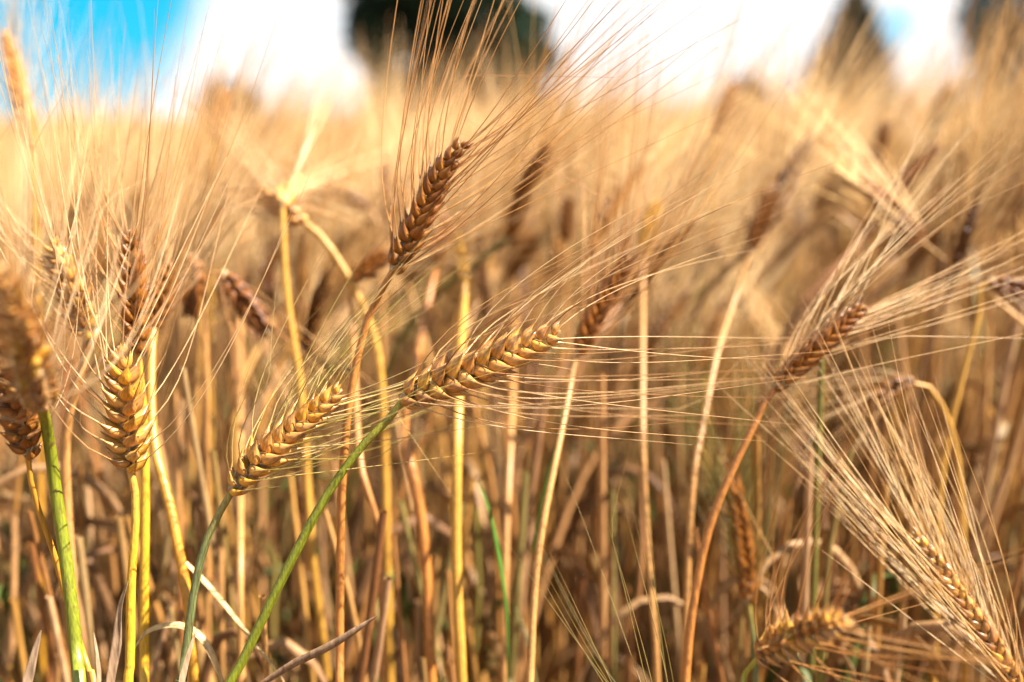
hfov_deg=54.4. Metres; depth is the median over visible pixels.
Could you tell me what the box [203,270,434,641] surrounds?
barley plant
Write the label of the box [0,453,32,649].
barley plant
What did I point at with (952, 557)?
barley plant
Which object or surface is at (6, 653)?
barley plant
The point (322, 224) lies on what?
barley plant
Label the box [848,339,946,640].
barley plant
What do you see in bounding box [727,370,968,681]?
barley plant
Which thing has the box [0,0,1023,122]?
sky
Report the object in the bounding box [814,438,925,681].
barley plant
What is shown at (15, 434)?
barley plant
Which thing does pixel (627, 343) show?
barley plant
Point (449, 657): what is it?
barley plant
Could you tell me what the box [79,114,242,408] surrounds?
barley plant
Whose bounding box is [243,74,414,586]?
barley plant
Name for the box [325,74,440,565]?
barley plant
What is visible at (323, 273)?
barley plant
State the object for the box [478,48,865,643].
barley plant
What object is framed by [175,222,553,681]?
barley plant
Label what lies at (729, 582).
barley plant
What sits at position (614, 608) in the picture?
barley plant
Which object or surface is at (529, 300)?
barley plant
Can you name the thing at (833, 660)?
barley plant
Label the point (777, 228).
barley plant
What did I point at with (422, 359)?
barley plant
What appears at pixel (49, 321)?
barley plant
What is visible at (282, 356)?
barley plant
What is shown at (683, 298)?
barley plant
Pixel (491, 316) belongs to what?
barley plant
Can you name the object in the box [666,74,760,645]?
barley plant
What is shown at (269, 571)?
barley plant
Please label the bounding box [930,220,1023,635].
barley plant
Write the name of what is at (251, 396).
barley plant
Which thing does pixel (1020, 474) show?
barley plant
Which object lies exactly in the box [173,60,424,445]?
barley plant
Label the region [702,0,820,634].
barley plant
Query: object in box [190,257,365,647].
barley plant
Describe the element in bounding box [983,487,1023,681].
barley plant
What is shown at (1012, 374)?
barley plant
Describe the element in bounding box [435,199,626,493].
barley plant
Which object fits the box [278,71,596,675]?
barley plant
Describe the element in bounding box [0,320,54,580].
barley plant
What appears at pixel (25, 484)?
barley plant
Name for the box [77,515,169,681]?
barley plant
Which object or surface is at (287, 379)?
barley plant
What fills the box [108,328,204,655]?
barley plant
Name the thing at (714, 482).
barley plant
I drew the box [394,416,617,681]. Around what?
barley plant
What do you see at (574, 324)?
barley plant
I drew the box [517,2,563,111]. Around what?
broadleaf tree
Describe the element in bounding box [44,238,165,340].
barley plant
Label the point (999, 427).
barley plant
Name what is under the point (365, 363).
barley plant
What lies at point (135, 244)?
barley plant
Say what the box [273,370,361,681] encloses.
barley plant
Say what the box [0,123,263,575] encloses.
barley plant
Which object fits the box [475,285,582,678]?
barley plant
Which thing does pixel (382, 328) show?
barley plant
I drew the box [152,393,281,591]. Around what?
barley plant
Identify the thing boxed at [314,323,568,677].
barley plant
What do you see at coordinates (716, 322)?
barley plant
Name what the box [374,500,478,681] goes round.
barley plant
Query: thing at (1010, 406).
barley plant
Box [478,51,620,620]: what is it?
barley plant
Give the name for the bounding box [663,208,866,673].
barley plant
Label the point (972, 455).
barley plant
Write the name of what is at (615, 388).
barley plant
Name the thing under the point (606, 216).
barley plant
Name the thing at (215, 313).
barley plant
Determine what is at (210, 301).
barley plant
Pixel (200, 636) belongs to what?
barley plant
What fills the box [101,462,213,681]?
barley plant
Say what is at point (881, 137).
barley plant
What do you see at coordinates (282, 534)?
barley plant
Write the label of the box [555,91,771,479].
barley plant
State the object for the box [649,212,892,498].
barley plant
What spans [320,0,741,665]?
barley plant
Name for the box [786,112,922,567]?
barley plant
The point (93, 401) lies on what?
barley plant
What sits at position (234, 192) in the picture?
barley plant
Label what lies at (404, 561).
barley plant
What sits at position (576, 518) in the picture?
barley plant
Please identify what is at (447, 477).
barley plant
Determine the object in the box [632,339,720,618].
barley plant
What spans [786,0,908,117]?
conifer tree
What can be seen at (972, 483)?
barley plant
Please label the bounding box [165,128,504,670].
barley plant
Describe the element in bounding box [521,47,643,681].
barley plant
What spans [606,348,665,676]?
barley plant
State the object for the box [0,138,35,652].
barley plant
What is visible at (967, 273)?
barley plant
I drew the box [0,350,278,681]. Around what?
barley plant
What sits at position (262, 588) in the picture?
barley plant
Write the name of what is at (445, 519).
barley plant
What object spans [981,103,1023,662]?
barley plant
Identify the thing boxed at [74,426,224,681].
barley plant
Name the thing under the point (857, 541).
barley plant
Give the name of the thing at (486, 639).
barley plant
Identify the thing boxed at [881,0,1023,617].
barley plant
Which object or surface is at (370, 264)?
barley plant
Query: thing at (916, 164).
barley plant
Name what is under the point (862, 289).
barley plant
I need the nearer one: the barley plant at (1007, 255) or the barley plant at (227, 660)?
the barley plant at (227, 660)
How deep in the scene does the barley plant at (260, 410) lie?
1.27 m
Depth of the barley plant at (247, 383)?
0.83 m
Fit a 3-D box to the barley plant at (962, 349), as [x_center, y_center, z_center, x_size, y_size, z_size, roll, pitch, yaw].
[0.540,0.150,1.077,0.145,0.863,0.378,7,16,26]
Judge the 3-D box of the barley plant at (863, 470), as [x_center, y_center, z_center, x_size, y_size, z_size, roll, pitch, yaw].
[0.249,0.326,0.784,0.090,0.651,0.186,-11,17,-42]
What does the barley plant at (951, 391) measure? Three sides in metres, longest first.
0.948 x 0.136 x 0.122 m
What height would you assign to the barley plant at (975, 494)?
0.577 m
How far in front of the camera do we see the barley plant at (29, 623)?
0.69 m
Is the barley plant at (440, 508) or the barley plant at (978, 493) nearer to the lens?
the barley plant at (978, 493)
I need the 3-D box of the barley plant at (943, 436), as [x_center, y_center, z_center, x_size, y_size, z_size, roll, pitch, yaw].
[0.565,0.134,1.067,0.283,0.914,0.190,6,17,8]
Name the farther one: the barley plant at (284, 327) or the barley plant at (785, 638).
the barley plant at (284, 327)
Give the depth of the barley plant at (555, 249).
0.78 m
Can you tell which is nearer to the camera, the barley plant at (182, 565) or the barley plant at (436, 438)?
the barley plant at (182, 565)
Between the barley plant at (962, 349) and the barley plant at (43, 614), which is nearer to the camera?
the barley plant at (43, 614)
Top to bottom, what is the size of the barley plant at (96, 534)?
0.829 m
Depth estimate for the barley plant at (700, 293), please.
1.21 m
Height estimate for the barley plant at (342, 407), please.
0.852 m
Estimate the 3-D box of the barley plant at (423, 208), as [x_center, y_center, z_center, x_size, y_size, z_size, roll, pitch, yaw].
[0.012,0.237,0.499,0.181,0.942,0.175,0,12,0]
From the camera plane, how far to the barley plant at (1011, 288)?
0.56 m
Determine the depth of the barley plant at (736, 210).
1.36 m
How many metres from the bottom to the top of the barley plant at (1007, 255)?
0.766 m
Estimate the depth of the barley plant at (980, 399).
0.79 m
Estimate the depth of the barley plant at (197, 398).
0.71 m
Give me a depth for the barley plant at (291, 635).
0.73 m
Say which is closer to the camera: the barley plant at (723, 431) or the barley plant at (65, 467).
the barley plant at (65, 467)
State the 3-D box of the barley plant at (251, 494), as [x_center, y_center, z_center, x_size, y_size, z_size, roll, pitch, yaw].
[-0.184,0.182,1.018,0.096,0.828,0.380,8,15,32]
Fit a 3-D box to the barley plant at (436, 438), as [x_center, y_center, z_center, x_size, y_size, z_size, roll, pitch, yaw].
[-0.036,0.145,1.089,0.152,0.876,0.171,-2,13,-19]
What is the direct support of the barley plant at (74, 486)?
on the ground
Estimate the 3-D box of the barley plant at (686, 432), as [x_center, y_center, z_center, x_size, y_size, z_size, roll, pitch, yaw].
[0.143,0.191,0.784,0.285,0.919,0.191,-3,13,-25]
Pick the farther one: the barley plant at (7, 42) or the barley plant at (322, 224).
the barley plant at (322, 224)
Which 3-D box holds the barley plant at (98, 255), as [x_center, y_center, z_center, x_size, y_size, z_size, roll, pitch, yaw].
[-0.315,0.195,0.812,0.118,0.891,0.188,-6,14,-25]
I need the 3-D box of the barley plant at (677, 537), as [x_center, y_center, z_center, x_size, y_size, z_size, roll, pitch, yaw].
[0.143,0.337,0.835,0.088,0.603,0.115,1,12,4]
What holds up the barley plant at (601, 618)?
on the ground
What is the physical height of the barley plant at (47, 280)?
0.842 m
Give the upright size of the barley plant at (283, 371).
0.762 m
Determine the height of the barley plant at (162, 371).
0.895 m
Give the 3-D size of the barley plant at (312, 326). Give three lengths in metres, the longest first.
0.850 x 0.263 x 0.177 m
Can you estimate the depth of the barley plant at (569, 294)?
0.92 m
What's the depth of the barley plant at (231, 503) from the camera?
0.81 m
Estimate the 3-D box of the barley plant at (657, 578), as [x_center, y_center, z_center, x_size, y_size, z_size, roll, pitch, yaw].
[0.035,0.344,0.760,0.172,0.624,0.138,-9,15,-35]
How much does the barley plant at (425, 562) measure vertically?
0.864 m
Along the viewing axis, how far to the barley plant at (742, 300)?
0.79 m
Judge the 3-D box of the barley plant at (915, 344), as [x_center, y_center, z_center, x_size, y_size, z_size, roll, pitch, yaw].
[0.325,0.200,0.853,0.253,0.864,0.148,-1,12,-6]
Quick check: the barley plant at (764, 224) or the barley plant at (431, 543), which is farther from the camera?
the barley plant at (431, 543)
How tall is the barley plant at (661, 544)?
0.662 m
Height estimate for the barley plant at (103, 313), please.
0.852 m
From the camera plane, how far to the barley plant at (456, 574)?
0.49 m
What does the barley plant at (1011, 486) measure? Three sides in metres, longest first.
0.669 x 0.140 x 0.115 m
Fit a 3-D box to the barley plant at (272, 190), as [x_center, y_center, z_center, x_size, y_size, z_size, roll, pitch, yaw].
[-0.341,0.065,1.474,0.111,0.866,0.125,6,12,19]
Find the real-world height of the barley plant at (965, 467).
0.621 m
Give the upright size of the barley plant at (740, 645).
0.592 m
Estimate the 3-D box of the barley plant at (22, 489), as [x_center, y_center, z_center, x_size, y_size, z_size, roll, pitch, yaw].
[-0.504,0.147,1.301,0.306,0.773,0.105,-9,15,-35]
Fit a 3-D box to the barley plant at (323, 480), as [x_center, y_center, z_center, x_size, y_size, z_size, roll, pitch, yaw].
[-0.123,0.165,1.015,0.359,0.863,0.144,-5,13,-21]
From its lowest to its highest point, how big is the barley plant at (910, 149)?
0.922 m
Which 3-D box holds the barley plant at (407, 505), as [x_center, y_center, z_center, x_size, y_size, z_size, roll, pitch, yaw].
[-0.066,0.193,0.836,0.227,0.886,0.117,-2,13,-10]
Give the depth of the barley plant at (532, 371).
0.83 m
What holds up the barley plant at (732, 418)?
on the ground
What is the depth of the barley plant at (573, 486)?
0.90 m
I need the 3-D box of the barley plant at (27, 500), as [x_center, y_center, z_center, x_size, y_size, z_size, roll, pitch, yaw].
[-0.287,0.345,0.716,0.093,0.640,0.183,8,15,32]
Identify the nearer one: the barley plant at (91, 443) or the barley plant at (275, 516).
the barley plant at (91, 443)
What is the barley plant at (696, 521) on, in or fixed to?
on the ground
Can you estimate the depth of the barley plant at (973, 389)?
0.93 m
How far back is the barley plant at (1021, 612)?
0.66 m
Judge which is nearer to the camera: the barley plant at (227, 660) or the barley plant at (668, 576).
the barley plant at (227, 660)
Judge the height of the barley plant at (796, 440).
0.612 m
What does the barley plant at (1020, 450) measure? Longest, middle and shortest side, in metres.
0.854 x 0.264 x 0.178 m
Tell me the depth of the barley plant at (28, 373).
0.32 m
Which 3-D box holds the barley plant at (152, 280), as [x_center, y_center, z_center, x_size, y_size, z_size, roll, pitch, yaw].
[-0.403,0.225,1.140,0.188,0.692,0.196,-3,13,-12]
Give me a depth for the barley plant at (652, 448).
0.78 m
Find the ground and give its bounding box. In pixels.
[0,123,1002,681]
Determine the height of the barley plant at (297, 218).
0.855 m
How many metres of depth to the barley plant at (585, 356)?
0.76 m
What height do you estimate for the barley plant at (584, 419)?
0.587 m
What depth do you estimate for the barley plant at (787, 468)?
0.97 m
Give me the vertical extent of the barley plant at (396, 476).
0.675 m
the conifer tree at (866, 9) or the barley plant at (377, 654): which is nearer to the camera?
the barley plant at (377, 654)
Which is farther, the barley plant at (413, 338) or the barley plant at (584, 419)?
the barley plant at (413, 338)
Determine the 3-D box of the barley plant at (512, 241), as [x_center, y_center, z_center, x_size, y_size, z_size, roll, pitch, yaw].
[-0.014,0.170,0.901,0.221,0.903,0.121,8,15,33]
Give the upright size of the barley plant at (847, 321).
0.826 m
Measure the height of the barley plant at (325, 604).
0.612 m
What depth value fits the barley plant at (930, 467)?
0.81 m
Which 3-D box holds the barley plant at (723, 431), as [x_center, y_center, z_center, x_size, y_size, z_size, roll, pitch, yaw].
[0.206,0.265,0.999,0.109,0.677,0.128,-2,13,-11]
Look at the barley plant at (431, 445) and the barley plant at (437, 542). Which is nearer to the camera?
the barley plant at (437, 542)
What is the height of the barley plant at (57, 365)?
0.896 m
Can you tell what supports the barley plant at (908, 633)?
on the ground
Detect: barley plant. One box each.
[0,0,90,681]
[0,0,167,681]
[0,34,245,681]
[0,53,313,681]
[0,72,132,680]
[0,77,373,631]
[0,112,123,681]
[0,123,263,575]
[0,125,52,564]
[0,132,210,454]
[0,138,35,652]
[0,143,194,679]
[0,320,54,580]
[0,338,103,667]
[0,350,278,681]
[0,362,134,681]
[0,377,159,653]
[0,388,197,680]
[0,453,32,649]
[0,455,163,681]
[0,456,124,623]
[0,472,51,647]
[0,482,46,675]
[0,488,101,681]
[0,542,68,681]
[3,0,277,681]
[4,591,105,681]
[6,12,148,549]
[19,78,209,611]
[21,164,210,640]
[22,2,189,602]
[26,347,249,618]
[27,271,193,490]
[27,330,113,550]
[27,510,70,681]
[34,98,176,292]
[43,346,221,538]
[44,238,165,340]
[45,401,149,649]
[59,515,225,681]
[65,293,159,551]
[70,269,374,660]
[71,99,255,505]
[71,376,168,680]
[72,334,157,627]
[73,517,258,671]
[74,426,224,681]
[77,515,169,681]
[78,243,226,490]
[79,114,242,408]
[80,253,230,674]
[86,1,384,676]
[87,97,295,540]
[93,96,299,600]
[94,239,353,576]
[98,457,260,681]
[100,53,393,681]
[101,433,274,679]
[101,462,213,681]
[102,188,367,563]
[105,446,225,674]
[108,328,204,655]
[109,1,279,640]
[109,112,451,656]
[121,40,300,681]
[121,123,183,338]
[135,41,310,681]
[137,342,230,619]
[138,411,328,677]
[149,366,296,681]
[152,106,384,489]
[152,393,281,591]
[155,102,509,652]
[157,52,257,404]
[157,72,461,677]
[157,131,372,540]
[161,37,422,681]
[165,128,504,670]
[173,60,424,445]
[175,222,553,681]
[180,126,308,635]
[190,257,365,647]
[191,108,387,417]
[192,0,320,504]
[193,189,368,540]
[197,312,332,681]
[198,445,306,681]
[199,28,498,611]
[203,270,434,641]
[205,169,270,448]
[215,80,603,633]
[216,386,320,681]
[218,339,352,651]
[222,106,413,583]
[224,473,412,681]
[225,146,835,681]
[226,108,446,536]
[226,471,358,681]
[231,66,304,416]
[231,370,304,681]
[233,182,456,607]
[236,332,336,644]
[238,60,384,681]
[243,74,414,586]
[249,88,309,495]
[250,142,409,538]
[252,74,352,519]
[255,71,721,681]
[258,286,478,681]
[258,436,413,681]
[265,280,371,681]
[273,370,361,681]
[275,70,561,675]
[277,12,470,681]
[277,136,376,597]
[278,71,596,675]
[298,83,548,572]
[312,82,408,672]
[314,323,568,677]
[315,115,362,508]
[319,84,431,681]
[319,104,422,525]
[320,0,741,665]
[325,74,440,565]
[335,0,747,681]
[335,503,469,678]
[336,45,506,681]
[344,0,771,681]
[344,374,550,681]
[348,114,583,681]
[353,130,492,681]
[354,42,595,666]
[361,111,596,554]
[366,501,464,681]
[370,101,619,543]
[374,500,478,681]
[390,352,488,680]
[390,404,489,666]
[392,19,569,586]
[393,52,510,681]
[393,478,536,681]
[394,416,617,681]
[399,173,447,566]
[402,44,557,681]
[403,13,609,649]
[412,27,587,681]
[419,81,549,634]
[421,286,572,674]
[426,67,518,571]
[429,92,585,580]
[429,113,608,510]
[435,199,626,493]
[439,161,589,624]
[446,570,455,681]
[464,0,815,681]
[465,341,632,652]
[466,145,663,615]
[468,378,677,681]
[470,124,642,621]
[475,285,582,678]
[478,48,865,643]
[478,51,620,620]
[478,100,603,681]
[481,221,644,654]
[485,133,749,656]
[486,157,677,530]
[486,164,828,681]
[490,341,701,681]
[491,46,632,681]
[496,49,567,447]
[500,387,669,681]
[501,303,628,681]
[503,444,672,681]
[508,74,780,672]
[509,82,596,595]
[509,373,644,681]
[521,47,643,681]
[526,0,941,681]
[526,79,688,590]
[527,78,771,618]
[533,355,626,586]
[534,21,637,664]
[535,29,654,670]
[536,98,653,681]
[541,2,704,681]
[542,0,1023,681]
[542,362,686,681]
[546,150,797,681]
[554,93,1023,681]
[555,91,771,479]
[564,21,819,681]
[564,107,677,681]
[565,163,684,627]
[569,209,858,675]
[577,463,832,681]
[586,284,701,679]
[586,320,717,681]
[593,89,821,676]
[594,60,860,496]
[603,19,763,681]
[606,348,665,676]
[616,378,733,677]
[626,586,751,681]
[627,83,820,476]
[632,108,731,670]
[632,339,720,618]
[641,406,751,681]
[643,270,808,681]
[644,374,730,681]
[646,80,835,680]
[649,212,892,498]
[660,357,950,681]
[663,73,861,445]
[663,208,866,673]
[664,376,900,681]
[664,403,788,681]
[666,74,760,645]
[668,275,797,638]
[669,389,792,678]
[670,312,822,670]
[675,0,929,681]
[680,7,901,681]
[682,90,1023,681]
[696,474,742,681]
[697,336,780,664]
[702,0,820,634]
[703,395,1023,681]
[708,108,819,543]
[710,22,820,636]
[717,290,1023,681]
[717,450,926,681]
[720,418,937,681]
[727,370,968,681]
[738,364,810,681]
[748,351,943,681]
[749,1,1023,587]
[751,46,926,547]
[752,432,1008,681]
[757,322,855,611]
[770,22,899,503]
[771,137,817,363]
[778,79,1022,579]
[784,259,950,602]
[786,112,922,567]
[786,302,921,579]
[787,285,922,609]
[789,296,994,644]
[796,358,1018,681]
[800,343,911,680]
[805,53,981,499]
[808,388,1001,681]
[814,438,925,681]
[815,397,890,681]
[835,0,981,588]
[843,198,1020,443]
[845,31,1022,586]
[847,59,1023,659]
[848,41,1023,636]
[848,306,1023,681]
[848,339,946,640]
[849,0,1023,592]
[853,187,920,400]
[872,123,1003,322]
[876,18,960,339]
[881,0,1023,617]
[886,317,1017,681]
[888,419,1010,648]
[890,365,1023,681]
[898,236,1023,431]
[902,54,1023,679]
[903,436,1023,647]
[918,0,1023,675]
[919,388,981,664]
[921,0,1023,673]
[921,228,1023,459]
[924,127,1023,681]
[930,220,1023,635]
[930,276,1023,681]
[937,56,1023,508]
[940,29,1023,681]
[940,517,1023,642]
[947,408,1023,681]
[948,116,1006,544]
[953,47,1023,681]
[958,109,1020,442]
[959,333,1023,676]
[967,299,1022,615]
[968,543,1023,681]
[974,336,1023,568]
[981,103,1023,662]
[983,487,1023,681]
[996,484,1023,676]
[1017,568,1023,663]
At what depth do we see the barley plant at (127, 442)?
0.40 m
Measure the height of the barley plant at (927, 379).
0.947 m
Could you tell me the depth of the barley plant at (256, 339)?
0.82 m
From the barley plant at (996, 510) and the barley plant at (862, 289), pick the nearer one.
the barley plant at (996, 510)
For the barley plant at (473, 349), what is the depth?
1.24 m
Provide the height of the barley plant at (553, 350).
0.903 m
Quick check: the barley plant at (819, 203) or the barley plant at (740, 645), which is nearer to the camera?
the barley plant at (740, 645)
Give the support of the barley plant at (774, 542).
on the ground
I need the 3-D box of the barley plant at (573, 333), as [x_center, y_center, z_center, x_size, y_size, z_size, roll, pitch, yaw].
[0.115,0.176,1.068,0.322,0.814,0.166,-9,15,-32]
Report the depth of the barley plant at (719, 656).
0.57 m
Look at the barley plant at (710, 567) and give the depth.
0.68 m
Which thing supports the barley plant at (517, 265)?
on the ground
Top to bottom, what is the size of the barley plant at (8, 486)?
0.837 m
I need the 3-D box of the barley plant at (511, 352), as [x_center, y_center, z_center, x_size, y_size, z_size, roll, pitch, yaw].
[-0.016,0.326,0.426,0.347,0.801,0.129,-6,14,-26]
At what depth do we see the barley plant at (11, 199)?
1.42 m
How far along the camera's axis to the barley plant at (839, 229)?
1.10 m
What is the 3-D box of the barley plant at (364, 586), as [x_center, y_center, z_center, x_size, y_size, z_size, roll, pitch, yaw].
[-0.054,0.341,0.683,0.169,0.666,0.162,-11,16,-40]
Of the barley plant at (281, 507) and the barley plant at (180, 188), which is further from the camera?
the barley plant at (180, 188)
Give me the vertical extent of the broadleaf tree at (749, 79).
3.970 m
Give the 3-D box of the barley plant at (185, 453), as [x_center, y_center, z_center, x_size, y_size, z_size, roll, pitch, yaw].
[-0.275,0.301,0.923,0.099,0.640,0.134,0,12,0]
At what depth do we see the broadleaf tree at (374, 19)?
43.44 m
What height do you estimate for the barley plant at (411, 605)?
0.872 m
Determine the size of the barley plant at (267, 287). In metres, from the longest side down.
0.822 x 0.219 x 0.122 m
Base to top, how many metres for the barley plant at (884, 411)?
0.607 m
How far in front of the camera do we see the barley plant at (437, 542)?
0.85 m
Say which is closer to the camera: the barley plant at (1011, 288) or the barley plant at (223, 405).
the barley plant at (1011, 288)
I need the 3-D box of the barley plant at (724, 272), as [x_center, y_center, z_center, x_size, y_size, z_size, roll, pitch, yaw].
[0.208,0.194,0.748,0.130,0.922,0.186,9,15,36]
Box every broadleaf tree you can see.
[195,76,262,123]
[339,0,550,123]
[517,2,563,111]
[732,75,768,115]
[951,0,1023,112]
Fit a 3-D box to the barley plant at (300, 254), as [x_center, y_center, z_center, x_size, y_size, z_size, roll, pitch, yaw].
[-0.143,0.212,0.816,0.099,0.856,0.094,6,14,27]
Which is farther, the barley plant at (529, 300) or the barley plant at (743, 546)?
the barley plant at (529, 300)
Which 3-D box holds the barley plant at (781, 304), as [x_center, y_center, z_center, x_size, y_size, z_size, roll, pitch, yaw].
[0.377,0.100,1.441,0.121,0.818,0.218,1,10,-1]
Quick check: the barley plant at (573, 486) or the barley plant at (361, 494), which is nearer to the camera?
the barley plant at (573, 486)
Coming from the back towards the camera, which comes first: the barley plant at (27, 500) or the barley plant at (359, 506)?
the barley plant at (359, 506)
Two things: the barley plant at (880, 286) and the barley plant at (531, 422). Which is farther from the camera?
the barley plant at (880, 286)
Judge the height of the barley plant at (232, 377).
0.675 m
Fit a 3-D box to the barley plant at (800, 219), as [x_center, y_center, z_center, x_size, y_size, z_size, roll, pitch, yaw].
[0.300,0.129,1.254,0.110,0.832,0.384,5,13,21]
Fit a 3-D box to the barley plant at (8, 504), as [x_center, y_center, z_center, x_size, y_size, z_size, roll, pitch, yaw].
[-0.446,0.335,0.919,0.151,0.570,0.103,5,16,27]
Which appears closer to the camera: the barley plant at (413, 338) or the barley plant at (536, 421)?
the barley plant at (536, 421)
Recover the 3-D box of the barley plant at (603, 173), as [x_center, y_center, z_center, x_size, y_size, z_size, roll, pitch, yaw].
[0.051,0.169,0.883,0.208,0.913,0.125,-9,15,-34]
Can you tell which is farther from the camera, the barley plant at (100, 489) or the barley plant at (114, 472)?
the barley plant at (114, 472)
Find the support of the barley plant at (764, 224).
on the ground
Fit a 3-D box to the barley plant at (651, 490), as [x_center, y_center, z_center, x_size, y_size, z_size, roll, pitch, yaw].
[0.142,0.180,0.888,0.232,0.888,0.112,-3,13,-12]
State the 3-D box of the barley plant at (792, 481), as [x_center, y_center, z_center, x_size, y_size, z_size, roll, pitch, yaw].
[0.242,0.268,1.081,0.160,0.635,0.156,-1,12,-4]
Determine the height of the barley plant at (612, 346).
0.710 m
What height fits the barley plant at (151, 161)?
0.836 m
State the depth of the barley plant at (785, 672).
0.61 m
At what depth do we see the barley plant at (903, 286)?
1.05 m
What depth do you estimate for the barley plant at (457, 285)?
1.01 m
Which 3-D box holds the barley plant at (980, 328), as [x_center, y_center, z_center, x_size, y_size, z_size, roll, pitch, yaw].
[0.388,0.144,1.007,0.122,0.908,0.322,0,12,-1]
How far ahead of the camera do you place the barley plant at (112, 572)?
0.62 m
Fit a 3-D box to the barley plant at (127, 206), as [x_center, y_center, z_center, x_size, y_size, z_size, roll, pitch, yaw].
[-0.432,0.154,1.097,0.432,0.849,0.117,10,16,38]
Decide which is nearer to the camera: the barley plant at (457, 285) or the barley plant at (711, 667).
the barley plant at (711, 667)
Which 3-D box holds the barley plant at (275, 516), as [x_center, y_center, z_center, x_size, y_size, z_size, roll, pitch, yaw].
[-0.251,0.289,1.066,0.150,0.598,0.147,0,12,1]
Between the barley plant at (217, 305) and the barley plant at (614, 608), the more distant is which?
the barley plant at (217, 305)
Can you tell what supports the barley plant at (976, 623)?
on the ground
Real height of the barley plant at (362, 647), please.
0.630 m
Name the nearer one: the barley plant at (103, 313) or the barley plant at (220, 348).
the barley plant at (220, 348)
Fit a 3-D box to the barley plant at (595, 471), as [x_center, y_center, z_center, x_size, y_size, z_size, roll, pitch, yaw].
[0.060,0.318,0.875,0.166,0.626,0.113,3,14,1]
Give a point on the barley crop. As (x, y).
(854, 205)
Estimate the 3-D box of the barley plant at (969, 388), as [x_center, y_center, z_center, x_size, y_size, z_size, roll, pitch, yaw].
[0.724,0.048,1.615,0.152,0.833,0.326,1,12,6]
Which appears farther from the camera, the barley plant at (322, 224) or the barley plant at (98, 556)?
the barley plant at (322, 224)
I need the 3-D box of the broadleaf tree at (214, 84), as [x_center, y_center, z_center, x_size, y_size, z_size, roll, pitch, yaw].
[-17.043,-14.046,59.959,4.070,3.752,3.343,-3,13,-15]
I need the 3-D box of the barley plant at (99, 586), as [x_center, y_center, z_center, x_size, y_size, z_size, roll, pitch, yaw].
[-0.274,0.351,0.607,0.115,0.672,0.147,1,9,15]
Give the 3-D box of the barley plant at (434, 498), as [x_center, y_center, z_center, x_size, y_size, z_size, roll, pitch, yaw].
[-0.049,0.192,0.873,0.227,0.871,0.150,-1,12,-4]
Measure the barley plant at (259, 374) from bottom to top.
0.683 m
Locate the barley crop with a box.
[0,7,1023,681]
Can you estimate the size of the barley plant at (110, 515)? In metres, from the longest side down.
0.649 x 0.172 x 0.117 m
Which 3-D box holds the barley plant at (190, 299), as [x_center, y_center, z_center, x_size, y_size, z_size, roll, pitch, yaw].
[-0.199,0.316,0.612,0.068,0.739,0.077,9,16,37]
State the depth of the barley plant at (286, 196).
0.58 m
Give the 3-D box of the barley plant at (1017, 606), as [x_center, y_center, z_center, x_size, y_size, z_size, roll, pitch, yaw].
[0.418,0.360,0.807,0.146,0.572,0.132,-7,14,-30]
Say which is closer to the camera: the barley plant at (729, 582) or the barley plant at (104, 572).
the barley plant at (729, 582)
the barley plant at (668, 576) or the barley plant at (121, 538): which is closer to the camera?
the barley plant at (121, 538)
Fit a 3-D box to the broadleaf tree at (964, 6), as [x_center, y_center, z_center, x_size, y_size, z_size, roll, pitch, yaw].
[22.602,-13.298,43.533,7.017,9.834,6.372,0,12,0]
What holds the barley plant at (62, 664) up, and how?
on the ground
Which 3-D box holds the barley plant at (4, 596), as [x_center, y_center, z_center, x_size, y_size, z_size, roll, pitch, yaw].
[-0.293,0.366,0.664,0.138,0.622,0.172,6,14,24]
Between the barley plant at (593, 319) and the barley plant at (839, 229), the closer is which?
the barley plant at (593, 319)
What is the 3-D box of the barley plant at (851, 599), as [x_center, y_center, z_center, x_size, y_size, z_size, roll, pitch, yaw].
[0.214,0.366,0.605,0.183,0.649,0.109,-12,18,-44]
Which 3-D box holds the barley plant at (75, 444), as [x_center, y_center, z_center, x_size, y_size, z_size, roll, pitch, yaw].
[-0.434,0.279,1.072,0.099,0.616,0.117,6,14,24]
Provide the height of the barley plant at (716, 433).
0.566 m
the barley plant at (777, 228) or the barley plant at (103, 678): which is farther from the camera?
the barley plant at (777, 228)
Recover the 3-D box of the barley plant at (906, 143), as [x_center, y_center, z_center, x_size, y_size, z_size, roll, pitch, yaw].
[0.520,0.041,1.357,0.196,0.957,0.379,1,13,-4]
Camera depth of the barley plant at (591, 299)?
1.28 m
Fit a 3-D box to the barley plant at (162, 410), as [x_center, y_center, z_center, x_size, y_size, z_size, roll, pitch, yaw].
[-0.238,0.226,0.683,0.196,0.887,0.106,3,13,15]
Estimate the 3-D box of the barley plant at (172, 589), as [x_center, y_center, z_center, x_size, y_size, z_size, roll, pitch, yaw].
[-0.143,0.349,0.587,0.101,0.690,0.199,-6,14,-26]
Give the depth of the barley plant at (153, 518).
0.95 m
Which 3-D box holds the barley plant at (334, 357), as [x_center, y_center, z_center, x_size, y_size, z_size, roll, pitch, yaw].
[-0.089,0.221,0.800,0.333,0.841,0.172,-8,14,-30]
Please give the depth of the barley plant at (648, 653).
0.79 m
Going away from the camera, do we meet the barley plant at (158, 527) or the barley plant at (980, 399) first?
the barley plant at (980, 399)
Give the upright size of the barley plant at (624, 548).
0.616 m
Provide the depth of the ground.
2.18 m
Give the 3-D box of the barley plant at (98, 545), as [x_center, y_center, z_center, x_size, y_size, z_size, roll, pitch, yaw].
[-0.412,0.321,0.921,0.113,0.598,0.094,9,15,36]
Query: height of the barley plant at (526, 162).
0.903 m
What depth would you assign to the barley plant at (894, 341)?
0.87 m
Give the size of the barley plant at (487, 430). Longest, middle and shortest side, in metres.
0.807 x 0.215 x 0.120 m
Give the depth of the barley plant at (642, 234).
0.61 m
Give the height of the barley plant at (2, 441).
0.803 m
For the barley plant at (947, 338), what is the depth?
0.93 m

